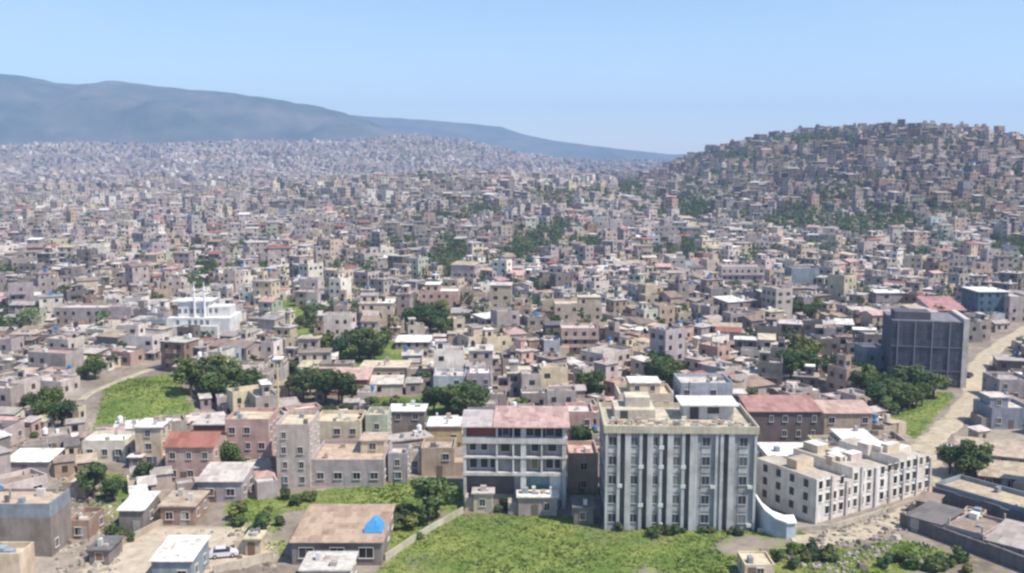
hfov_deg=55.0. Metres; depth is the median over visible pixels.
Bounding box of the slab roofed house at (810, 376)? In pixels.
[794,364,819,388]
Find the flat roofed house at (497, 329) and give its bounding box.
[480,322,500,333]
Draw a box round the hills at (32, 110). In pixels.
[0,74,406,144]
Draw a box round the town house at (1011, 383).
[982,372,1023,397]
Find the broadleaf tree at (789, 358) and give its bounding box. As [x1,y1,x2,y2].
[773,348,804,379]
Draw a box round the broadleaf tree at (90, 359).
[83,354,102,367]
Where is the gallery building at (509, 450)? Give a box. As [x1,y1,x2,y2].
[460,405,569,508]
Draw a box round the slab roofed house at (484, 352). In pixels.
[468,343,493,371]
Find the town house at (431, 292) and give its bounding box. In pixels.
[420,282,459,307]
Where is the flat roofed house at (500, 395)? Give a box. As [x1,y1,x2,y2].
[487,389,506,405]
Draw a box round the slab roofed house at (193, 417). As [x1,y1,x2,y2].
[185,411,225,429]
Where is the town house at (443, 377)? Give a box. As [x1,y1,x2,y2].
[433,368,466,386]
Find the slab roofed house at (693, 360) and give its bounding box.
[683,352,712,370]
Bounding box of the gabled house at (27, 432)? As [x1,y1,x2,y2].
[0,416,29,437]
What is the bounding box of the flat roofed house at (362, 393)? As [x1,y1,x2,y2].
[357,387,374,408]
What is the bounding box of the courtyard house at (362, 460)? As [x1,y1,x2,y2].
[311,432,391,486]
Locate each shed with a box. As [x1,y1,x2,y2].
[126,451,145,466]
[298,551,358,572]
[410,445,421,473]
[465,485,494,511]
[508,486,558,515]
[570,495,595,524]
[905,500,965,531]
[913,490,944,507]
[946,435,1023,461]
[946,510,1005,542]
[961,506,986,518]
[974,460,1023,487]
[985,518,1023,555]
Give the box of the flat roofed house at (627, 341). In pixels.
[616,335,649,356]
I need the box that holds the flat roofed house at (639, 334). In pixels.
[625,330,649,338]
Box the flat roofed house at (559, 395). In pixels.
[546,383,575,405]
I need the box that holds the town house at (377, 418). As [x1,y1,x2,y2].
[365,406,391,433]
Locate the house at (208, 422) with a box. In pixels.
[188,414,228,431]
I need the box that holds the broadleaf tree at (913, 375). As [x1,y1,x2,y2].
[888,364,925,384]
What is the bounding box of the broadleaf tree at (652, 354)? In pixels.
[643,349,670,359]
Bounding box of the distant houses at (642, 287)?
[0,119,1023,499]
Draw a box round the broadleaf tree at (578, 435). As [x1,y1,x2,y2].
[572,426,594,440]
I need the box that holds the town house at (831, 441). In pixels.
[807,435,838,447]
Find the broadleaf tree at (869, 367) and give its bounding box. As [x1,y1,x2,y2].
[859,364,876,372]
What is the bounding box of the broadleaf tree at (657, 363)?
[648,357,675,380]
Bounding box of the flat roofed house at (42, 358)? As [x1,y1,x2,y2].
[27,346,83,370]
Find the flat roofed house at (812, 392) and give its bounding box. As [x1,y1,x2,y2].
[779,383,818,398]
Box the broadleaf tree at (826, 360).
[815,354,836,372]
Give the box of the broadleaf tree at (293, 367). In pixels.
[288,359,299,374]
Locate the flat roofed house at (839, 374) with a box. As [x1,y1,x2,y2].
[827,353,860,392]
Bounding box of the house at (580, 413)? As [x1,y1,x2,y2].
[566,402,593,440]
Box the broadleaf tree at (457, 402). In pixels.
[442,388,467,414]
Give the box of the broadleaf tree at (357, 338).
[343,330,369,360]
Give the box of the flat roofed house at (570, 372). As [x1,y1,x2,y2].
[568,362,587,380]
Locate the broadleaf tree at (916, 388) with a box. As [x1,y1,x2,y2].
[906,385,919,410]
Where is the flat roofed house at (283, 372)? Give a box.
[263,356,288,387]
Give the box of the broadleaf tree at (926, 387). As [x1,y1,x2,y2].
[915,381,933,405]
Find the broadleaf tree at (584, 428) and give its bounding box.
[568,424,596,438]
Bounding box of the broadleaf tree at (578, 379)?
[575,371,596,394]
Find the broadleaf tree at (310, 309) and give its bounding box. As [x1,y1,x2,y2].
[300,304,317,324]
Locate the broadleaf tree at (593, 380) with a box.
[586,372,603,393]
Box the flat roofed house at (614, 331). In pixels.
[605,321,630,342]
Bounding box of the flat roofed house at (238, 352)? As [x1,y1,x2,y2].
[222,346,241,361]
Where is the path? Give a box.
[76,365,160,400]
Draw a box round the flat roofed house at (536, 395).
[520,388,545,405]
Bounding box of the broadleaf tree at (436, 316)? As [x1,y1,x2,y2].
[429,312,446,332]
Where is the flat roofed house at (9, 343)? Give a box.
[0,336,24,351]
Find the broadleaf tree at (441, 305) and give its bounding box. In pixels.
[432,299,450,312]
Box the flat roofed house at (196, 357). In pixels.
[190,351,213,359]
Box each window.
[18,429,22,437]
[33,484,42,487]
[55,536,59,547]
[74,527,82,535]
[94,552,102,561]
[99,515,103,526]
[101,449,107,455]
[115,449,122,455]
[144,430,150,436]
[145,443,151,449]
[146,456,152,462]
[150,509,153,519]
[165,511,173,519]
[169,452,175,459]
[172,470,176,477]
[176,570,186,572]
[181,511,189,519]
[185,452,191,459]
[187,470,193,477]
[194,562,198,572]
[201,452,207,459]
[203,552,206,564]
[205,488,213,495]
[226,488,234,495]
[228,427,234,433]
[243,427,249,433]
[245,442,250,449]
[249,475,253,486]
[258,442,264,449]
[281,432,286,439]
[281,447,286,453]
[282,461,287,468]
[297,447,302,453]
[298,547,313,558]
[299,461,304,468]
[299,476,305,483]
[316,472,324,479]
[329,547,343,550]
[333,472,342,479]
[334,428,340,434]
[350,428,355,434]
[352,472,360,479]
[358,547,373,558]
[369,443,376,449]
[370,472,378,479]
[374,423,379,429]
[394,459,399,466]
[395,413,400,419]
[412,413,418,419]
[442,453,449,460]
[469,444,476,450]
[469,458,477,467]
[479,499,485,506]
[480,458,487,467]
[481,444,487,450]
[490,459,495,467]
[500,444,510,451]
[502,428,508,435]
[526,428,533,435]
[531,444,538,451]
[531,459,537,468]
[543,503,549,510]
[545,428,554,435]
[545,459,553,468]
[547,444,556,451]
[554,459,560,468]
[580,462,587,469]
[584,419,589,425]
[607,494,615,503]
[607,513,615,522]
[608,436,616,445]
[608,456,616,465]
[608,475,616,484]
[630,494,637,503]
[630,513,637,522]
[631,436,638,445]
[631,456,638,465]
[631,475,637,484]
[634,385,639,391]
[650,385,654,391]
[652,494,657,503]
[652,514,656,522]
[653,437,658,445]
[653,456,658,465]
[653,475,657,484]
[672,495,679,504]
[672,514,679,523]
[673,456,680,465]
[673,475,679,484]
[674,437,680,446]
[700,495,709,504]
[700,514,708,523]
[701,437,710,446]
[701,456,710,465]
[701,476,709,485]
[710,390,716,395]
[736,514,745,523]
[737,495,746,504]
[738,457,747,466]
[738,476,746,485]
[739,437,748,446]
[739,559,741,571]
[756,568,764,572]
[762,489,766,497]
[763,464,767,471]
[769,415,773,421]
[775,494,779,502]
[776,469,780,476]
[776,481,779,489]
[782,415,787,421]
[782,430,786,436]
[789,486,793,494]
[789,499,792,507]
[790,473,793,481]
[795,430,800,436]
[797,415,801,421]
[802,505,806,513]
[803,479,808,486]
[803,492,807,500]
[812,415,816,421]
[818,493,822,502]
[819,480,823,489]
[825,491,829,501]
[825,505,829,514]
[826,478,830,487]
[828,417,834,423]
[833,503,836,512]
[839,488,843,497]
[839,501,843,510]
[840,475,844,484]
[853,498,856,507]
[854,472,858,481]
[862,417,868,423]
[866,494,870,503]
[867,468,871,477]
[867,481,871,490]
[880,478,884,487]
[880,491,883,499]
[881,465,885,474]
[893,323,897,328]
[893,487,896,496]
[894,462,898,471]
[904,331,908,336]
[906,472,909,480]
[907,459,910,468]
[910,324,914,329]
[915,340,919,345]
[918,481,921,489]
[921,332,925,337]
[924,479,928,488]
[926,348,930,353]
[937,356,941,361]
[938,340,942,346]
[950,333,954,338]
[953,380,957,385]
[954,364,958,370]
[955,349,959,354]
[985,477,992,482]
[996,400,1001,405]
[996,418,1001,423]
[1004,480,1011,487]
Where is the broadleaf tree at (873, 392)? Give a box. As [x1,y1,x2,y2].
[864,381,891,405]
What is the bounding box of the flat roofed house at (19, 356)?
[12,353,27,360]
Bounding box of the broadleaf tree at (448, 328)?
[442,323,453,333]
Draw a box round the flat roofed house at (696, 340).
[687,336,701,349]
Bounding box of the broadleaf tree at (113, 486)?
[101,477,124,501]
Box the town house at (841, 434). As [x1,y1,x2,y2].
[829,425,877,441]
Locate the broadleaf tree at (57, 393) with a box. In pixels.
[36,386,65,420]
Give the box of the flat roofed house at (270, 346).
[255,335,282,363]
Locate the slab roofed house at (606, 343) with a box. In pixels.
[595,341,615,346]
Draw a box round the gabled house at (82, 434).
[78,430,110,450]
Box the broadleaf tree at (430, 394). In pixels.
[421,386,440,413]
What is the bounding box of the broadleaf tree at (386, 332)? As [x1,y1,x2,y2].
[378,330,394,355]
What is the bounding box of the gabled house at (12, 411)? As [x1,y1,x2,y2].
[0,406,27,416]
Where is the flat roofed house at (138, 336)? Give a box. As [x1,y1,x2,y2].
[118,323,169,357]
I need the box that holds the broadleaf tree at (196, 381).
[191,376,200,392]
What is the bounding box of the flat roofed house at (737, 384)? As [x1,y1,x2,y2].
[729,375,745,388]
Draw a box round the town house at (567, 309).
[553,295,601,322]
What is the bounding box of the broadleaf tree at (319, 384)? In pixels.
[313,375,334,402]
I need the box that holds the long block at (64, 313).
[53,303,119,324]
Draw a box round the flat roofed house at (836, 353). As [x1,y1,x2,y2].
[828,351,848,356]
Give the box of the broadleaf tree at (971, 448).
[958,438,994,476]
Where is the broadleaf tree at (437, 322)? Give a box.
[432,317,452,333]
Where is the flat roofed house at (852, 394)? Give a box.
[836,388,876,405]
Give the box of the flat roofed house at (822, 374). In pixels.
[814,362,826,377]
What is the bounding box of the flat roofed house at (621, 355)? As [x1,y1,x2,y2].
[580,342,630,365]
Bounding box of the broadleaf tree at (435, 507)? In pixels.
[419,488,448,517]
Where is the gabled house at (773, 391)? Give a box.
[767,387,780,394]
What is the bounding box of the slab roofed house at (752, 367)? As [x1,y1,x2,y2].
[744,365,756,369]
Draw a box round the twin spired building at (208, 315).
[167,281,241,337]
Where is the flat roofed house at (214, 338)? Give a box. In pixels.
[203,336,227,342]
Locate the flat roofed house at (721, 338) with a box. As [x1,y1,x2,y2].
[700,330,728,343]
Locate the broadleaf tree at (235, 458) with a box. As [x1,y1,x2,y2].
[227,448,245,461]
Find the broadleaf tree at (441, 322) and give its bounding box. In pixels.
[432,318,447,333]
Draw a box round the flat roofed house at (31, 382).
[0,374,39,396]
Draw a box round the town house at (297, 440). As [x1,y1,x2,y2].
[275,411,319,487]
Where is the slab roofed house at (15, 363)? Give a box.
[11,358,27,368]
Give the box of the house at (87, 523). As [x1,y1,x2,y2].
[71,507,104,539]
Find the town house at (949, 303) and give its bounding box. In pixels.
[916,296,966,313]
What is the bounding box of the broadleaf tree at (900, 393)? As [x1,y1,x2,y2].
[886,383,914,414]
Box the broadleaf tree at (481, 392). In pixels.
[460,384,491,406]
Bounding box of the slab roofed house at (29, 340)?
[22,335,39,345]
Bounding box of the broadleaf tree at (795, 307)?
[792,304,799,314]
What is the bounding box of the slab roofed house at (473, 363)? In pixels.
[464,358,485,379]
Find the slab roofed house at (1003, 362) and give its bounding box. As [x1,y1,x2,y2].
[992,353,1023,371]
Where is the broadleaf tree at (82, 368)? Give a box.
[77,365,91,379]
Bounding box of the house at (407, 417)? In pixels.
[390,400,427,433]
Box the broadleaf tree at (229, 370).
[199,364,242,392]
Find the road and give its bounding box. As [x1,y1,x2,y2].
[910,326,1023,453]
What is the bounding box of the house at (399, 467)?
[387,444,410,482]
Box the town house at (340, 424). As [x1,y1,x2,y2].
[319,410,365,440]
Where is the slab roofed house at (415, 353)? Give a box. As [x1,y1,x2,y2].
[401,348,423,359]
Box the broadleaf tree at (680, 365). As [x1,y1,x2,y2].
[669,357,687,370]
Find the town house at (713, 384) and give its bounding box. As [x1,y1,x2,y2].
[673,373,732,402]
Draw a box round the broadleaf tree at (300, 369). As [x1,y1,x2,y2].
[293,367,312,392]
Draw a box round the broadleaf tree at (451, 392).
[436,385,461,412]
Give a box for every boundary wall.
[79,519,162,565]
[213,551,272,572]
[384,507,463,560]
[757,500,915,532]
[899,512,1023,571]
[932,486,1023,521]
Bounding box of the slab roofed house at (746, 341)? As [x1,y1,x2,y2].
[733,336,757,353]
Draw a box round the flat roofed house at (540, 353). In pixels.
[534,351,558,359]
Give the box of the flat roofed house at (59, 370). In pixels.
[40,367,75,374]
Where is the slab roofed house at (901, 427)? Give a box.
[876,414,906,434]
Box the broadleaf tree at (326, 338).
[310,331,334,347]
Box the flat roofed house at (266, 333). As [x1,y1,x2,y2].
[257,331,277,339]
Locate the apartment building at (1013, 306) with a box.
[1003,292,1023,322]
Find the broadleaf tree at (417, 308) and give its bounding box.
[412,303,432,311]
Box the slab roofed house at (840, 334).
[832,326,852,349]
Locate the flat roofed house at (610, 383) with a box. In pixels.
[603,376,626,395]
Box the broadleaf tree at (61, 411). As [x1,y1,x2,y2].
[47,399,77,426]
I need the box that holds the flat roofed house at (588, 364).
[568,361,593,370]
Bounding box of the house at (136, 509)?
[116,491,160,531]
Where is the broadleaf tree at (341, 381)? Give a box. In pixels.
[326,370,357,402]
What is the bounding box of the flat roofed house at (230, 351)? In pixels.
[208,347,234,361]
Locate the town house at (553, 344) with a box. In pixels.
[543,335,568,355]
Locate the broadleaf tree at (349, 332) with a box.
[346,326,361,343]
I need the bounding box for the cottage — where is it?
[193,462,254,501]
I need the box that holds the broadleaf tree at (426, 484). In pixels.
[409,476,457,519]
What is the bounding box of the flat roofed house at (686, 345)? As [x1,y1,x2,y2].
[685,342,687,355]
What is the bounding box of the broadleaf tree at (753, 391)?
[745,388,757,394]
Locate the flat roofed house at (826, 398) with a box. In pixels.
[813,397,838,399]
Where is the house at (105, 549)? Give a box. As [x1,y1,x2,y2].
[85,535,124,564]
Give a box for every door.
[68,487,74,497]
[79,527,86,539]
[96,553,103,564]
[112,450,118,460]
[132,459,137,465]
[133,521,139,531]
[151,457,156,466]
[179,513,185,524]
[180,472,186,477]
[210,491,215,501]
[247,542,254,555]
[282,477,287,487]
[344,475,350,485]
[393,472,398,482]
[409,425,413,431]
[412,463,417,473]
[437,466,442,475]
[485,500,491,511]
[532,504,537,515]
[550,476,560,499]
[579,482,584,492]
[581,513,587,524]
[748,567,755,572]
[911,518,917,531]
[1001,479,1007,486]
[1008,420,1013,428]
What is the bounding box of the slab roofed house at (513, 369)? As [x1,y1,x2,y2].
[505,359,530,396]
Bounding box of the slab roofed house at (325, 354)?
[297,348,332,363]
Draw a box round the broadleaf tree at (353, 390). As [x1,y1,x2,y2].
[341,384,363,397]
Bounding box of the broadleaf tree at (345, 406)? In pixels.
[338,403,353,409]
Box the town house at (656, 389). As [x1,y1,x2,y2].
[614,376,673,402]
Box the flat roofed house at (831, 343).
[811,334,839,355]
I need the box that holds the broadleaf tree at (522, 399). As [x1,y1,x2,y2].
[513,396,528,403]
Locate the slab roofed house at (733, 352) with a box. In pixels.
[730,348,738,355]
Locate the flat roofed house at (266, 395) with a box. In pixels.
[248,379,277,406]
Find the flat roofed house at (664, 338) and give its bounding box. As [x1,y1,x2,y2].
[649,325,684,359]
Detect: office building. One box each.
[881,308,969,387]
[961,284,1009,313]
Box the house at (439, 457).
[421,438,462,475]
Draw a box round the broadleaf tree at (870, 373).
[862,370,889,379]
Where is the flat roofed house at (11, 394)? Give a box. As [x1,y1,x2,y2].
[0,383,23,406]
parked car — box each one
[209,545,238,558]
[967,372,973,377]
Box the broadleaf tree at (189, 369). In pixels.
[173,356,207,396]
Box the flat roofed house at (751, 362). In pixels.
[742,358,757,366]
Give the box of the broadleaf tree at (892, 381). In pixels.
[883,377,909,409]
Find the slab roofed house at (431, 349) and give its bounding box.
[424,345,447,352]
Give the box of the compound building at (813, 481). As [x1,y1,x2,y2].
[756,437,932,523]
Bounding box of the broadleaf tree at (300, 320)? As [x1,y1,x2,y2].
[294,315,305,328]
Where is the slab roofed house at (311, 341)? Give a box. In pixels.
[297,335,322,353]
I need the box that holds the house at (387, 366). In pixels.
[359,357,411,380]
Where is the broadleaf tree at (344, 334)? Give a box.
[337,331,351,351]
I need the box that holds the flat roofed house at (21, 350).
[13,348,38,353]
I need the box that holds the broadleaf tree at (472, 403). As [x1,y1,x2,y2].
[460,390,487,406]
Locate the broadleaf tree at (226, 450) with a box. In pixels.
[219,440,239,461]
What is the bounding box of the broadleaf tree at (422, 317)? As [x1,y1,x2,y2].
[415,310,432,325]
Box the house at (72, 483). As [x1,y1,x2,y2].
[62,471,99,498]
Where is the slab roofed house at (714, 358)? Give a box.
[697,356,731,369]
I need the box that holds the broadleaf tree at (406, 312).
[401,307,415,320]
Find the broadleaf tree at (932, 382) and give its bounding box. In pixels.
[924,374,937,399]
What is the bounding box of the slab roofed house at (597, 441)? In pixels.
[586,437,599,462]
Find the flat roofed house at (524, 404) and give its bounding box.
[511,404,533,405]
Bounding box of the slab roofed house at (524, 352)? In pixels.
[505,337,534,365]
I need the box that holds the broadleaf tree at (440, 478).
[420,475,451,517]
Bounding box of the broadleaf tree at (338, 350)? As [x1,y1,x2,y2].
[329,340,347,359]
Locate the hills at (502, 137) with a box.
[350,115,686,159]
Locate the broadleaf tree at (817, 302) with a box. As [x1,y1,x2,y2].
[811,297,828,308]
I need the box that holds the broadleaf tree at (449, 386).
[445,384,462,411]
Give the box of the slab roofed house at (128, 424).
[113,417,142,430]
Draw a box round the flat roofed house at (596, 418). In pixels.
[592,406,599,426]
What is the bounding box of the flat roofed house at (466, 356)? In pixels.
[464,354,468,359]
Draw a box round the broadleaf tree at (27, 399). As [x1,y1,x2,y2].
[18,391,39,406]
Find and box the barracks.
[738,395,822,441]
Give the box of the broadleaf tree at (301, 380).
[286,371,314,401]
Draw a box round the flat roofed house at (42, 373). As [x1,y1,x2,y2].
[26,371,53,376]
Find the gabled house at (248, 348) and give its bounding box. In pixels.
[209,339,264,363]
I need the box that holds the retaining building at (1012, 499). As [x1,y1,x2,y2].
[935,474,1023,512]
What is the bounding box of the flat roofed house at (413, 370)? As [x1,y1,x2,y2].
[407,364,433,376]
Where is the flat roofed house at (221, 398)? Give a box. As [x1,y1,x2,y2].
[215,393,226,410]
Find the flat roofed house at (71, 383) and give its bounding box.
[40,374,80,394]
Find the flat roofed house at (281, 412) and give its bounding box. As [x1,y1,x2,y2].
[279,409,284,418]
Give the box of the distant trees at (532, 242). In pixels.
[0,123,1023,361]
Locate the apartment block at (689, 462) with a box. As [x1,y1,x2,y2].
[598,392,759,530]
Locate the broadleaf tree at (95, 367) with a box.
[85,361,106,379]
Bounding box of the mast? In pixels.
[273,363,280,406]
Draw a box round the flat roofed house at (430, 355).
[422,353,433,358]
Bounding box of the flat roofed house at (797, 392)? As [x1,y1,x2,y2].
[778,388,806,394]
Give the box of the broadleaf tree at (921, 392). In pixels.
[912,387,924,406]
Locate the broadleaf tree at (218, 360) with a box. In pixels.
[206,354,242,392]
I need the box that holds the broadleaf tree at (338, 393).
[331,373,354,402]
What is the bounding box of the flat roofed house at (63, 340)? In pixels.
[46,334,84,347]
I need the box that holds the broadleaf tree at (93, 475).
[74,461,107,498]
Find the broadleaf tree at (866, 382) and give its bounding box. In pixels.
[862,374,882,389]
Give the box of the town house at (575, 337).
[560,321,598,353]
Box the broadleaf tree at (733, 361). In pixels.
[725,359,735,363]
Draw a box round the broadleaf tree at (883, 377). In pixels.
[874,374,890,384]
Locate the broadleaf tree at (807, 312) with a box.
[802,306,818,318]
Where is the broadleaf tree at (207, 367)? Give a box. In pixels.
[203,363,233,377]
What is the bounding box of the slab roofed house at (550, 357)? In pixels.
[536,352,568,368]
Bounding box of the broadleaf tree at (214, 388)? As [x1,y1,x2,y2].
[208,381,225,398]
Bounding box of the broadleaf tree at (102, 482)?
[100,478,123,492]
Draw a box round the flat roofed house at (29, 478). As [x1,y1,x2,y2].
[0,468,47,487]
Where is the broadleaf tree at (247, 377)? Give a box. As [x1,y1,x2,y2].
[233,366,262,386]
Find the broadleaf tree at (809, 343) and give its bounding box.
[790,338,815,349]
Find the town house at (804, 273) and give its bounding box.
[784,265,818,283]
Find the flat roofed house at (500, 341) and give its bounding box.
[479,328,509,350]
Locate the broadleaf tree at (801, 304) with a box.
[792,300,805,311]
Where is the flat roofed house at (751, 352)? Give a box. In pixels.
[737,344,762,357]
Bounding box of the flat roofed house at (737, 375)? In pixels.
[715,370,746,388]
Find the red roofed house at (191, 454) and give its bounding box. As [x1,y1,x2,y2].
[162,431,226,481]
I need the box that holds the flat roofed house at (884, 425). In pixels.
[872,421,896,432]
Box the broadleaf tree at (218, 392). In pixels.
[208,379,227,400]
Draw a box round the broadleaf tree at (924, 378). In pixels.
[916,371,935,383]
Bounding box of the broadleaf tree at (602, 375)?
[580,370,605,393]
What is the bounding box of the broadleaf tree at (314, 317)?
[306,314,316,321]
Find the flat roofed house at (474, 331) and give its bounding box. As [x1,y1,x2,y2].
[457,323,483,347]
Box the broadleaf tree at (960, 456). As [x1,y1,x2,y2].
[954,450,977,474]
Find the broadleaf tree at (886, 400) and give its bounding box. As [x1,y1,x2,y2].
[878,395,899,413]
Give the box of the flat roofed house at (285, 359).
[267,355,286,361]
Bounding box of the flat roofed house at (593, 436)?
[589,427,599,439]
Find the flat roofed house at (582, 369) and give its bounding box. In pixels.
[573,366,590,394]
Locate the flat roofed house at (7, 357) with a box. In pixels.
[0,351,17,362]
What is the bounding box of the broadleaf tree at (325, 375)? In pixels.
[309,368,338,403]
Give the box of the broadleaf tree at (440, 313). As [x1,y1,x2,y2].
[432,310,447,330]
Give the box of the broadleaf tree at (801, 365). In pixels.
[791,358,812,371]
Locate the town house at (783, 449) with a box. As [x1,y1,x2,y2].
[757,442,802,458]
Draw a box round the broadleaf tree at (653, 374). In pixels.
[647,360,671,377]
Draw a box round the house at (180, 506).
[153,488,209,524]
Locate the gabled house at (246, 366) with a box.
[241,364,265,369]
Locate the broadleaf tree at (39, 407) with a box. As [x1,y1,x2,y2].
[28,399,56,414]
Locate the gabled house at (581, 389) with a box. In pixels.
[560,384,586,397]
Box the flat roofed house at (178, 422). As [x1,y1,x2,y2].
[166,414,186,430]
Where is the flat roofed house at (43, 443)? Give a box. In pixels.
[23,439,48,447]
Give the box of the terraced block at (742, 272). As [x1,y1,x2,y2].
[717,264,764,285]
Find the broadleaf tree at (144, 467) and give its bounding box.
[131,460,154,477]
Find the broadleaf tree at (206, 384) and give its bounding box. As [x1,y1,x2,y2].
[198,372,232,401]
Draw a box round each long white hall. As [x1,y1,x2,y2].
[395,335,432,348]
[866,286,905,303]
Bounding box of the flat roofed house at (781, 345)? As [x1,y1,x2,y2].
[770,337,792,372]
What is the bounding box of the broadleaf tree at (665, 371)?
[656,365,679,388]
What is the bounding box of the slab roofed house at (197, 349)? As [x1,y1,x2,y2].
[188,345,224,357]
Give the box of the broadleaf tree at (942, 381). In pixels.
[925,371,951,397]
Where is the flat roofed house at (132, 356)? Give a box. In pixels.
[111,347,143,365]
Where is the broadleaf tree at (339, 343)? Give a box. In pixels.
[329,336,346,352]
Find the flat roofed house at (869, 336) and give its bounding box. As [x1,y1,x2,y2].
[858,330,881,344]
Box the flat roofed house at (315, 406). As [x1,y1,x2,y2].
[283,402,320,410]
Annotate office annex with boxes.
[854,343,883,374]
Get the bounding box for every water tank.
[42,427,48,435]
[117,415,122,423]
[416,424,421,430]
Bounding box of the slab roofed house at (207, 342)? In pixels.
[204,340,212,351]
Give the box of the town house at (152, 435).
[132,415,172,466]
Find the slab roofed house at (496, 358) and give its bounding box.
[493,355,499,368]
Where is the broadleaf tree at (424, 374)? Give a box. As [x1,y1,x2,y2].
[418,371,432,380]
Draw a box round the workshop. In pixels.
[289,504,395,565]
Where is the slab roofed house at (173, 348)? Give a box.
[158,335,199,371]
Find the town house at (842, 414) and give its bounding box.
[814,400,874,435]
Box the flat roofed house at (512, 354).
[501,345,520,375]
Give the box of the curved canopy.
[755,495,796,538]
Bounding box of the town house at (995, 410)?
[970,391,1023,428]
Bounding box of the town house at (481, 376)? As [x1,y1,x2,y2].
[469,366,492,388]
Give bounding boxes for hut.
[148,535,210,572]
[234,527,266,555]
[737,551,774,572]
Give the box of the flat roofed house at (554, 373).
[539,363,567,388]
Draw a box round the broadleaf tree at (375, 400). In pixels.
[364,396,380,405]
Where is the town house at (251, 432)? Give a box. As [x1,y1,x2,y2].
[225,407,279,468]
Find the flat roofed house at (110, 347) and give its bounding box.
[90,343,122,350]
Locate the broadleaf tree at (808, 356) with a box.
[795,351,818,371]
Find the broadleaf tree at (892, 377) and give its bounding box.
[882,374,906,383]
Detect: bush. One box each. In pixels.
[30,431,39,437]
[103,523,115,534]
[110,526,126,534]
[116,530,125,534]
[125,531,135,541]
[227,500,248,517]
[228,514,242,525]
[234,516,247,525]
[252,517,266,529]
[255,517,269,525]
[258,512,270,521]
[262,505,272,516]
[274,515,285,525]
[280,487,290,499]
[288,494,302,505]
[307,494,316,502]
[308,490,317,495]
[381,400,389,405]
[389,395,399,405]
[393,521,401,530]
[394,512,400,521]
[395,504,403,510]
[399,503,416,513]
[400,511,410,523]
[401,500,408,506]
[402,511,419,530]
[415,532,424,539]
[493,505,502,511]
[499,496,512,509]
[501,497,507,508]
[614,522,624,530]
[646,528,660,537]
[653,523,663,533]
[662,524,672,535]
[670,524,680,534]
[696,526,705,533]
[705,526,712,533]
[732,526,743,535]
[769,549,785,561]
[785,542,802,553]
[787,557,798,569]
[789,550,796,555]
[797,543,805,551]
[801,550,810,562]
[806,537,817,546]
[806,543,818,557]
[809,550,817,561]
[819,549,831,562]
[824,543,836,552]
[826,550,835,562]
[831,552,838,561]
[876,555,892,568]
[885,552,896,562]
[891,551,906,562]
[901,553,923,569]
[921,557,936,570]
[926,552,945,561]
[928,559,942,572]
[937,559,949,570]
[945,558,956,566]
[949,545,969,562]
[960,563,972,572]
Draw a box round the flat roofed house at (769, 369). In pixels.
[757,350,782,387]
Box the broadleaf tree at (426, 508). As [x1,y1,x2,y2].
[416,501,435,524]
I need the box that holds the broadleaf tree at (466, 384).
[456,380,475,408]
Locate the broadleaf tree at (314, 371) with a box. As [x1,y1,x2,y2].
[308,369,322,395]
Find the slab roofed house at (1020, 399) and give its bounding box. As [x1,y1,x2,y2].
[1004,392,1023,402]
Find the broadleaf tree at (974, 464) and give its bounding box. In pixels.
[954,458,984,476]
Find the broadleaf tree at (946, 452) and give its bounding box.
[934,442,957,473]
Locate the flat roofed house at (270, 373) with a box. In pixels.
[258,369,279,397]
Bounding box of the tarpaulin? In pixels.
[363,515,384,532]
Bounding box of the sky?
[0,0,1023,154]
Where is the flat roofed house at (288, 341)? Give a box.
[265,335,294,353]
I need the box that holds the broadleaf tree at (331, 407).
[319,405,338,411]
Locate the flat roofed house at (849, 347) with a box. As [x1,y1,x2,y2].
[845,339,859,354]
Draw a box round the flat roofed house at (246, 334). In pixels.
[228,327,256,340]
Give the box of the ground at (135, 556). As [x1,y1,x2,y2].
[5,130,1023,572]
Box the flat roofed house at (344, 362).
[334,360,354,366]
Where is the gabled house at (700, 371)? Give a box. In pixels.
[687,370,706,372]
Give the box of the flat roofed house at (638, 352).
[633,347,657,355]
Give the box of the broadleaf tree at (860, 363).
[851,361,866,369]
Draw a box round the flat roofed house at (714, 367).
[701,361,741,372]
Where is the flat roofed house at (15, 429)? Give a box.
[0,420,24,445]
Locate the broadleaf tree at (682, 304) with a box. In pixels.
[673,303,685,309]
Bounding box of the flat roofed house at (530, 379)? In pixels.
[520,368,540,391]
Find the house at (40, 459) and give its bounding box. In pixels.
[10,448,64,476]
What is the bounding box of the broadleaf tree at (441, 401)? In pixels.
[434,398,451,413]
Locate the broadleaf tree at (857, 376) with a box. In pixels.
[851,370,874,389]
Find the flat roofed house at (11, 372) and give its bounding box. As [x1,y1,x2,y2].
[0,368,23,376]
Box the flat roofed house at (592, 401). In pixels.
[576,398,596,405]
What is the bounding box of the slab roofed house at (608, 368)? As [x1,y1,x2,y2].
[592,357,619,379]
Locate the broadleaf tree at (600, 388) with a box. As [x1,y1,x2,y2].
[588,380,606,393]
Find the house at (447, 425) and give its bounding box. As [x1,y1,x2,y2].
[426,413,462,446]
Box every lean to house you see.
[14,367,38,371]
[81,347,107,355]
[96,329,128,344]
[238,328,260,335]
[279,396,300,410]
[297,359,322,369]
[369,375,404,395]
[422,358,433,363]
[456,330,466,344]
[503,329,527,344]
[567,356,585,365]
[618,366,626,376]
[629,355,652,375]
[634,337,649,342]
[646,322,664,333]
[733,389,747,402]
[742,370,764,378]
[747,374,775,394]
[758,333,775,350]
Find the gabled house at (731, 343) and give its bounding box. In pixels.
[729,340,734,348]
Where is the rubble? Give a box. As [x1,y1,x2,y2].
[10,418,915,572]
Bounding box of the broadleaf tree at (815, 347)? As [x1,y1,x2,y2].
[789,333,824,353]
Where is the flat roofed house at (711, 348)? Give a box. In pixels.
[699,339,729,360]
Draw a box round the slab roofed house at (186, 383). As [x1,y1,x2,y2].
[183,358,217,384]
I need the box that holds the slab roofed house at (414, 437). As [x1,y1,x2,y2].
[387,430,433,444]
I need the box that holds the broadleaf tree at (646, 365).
[642,358,665,376]

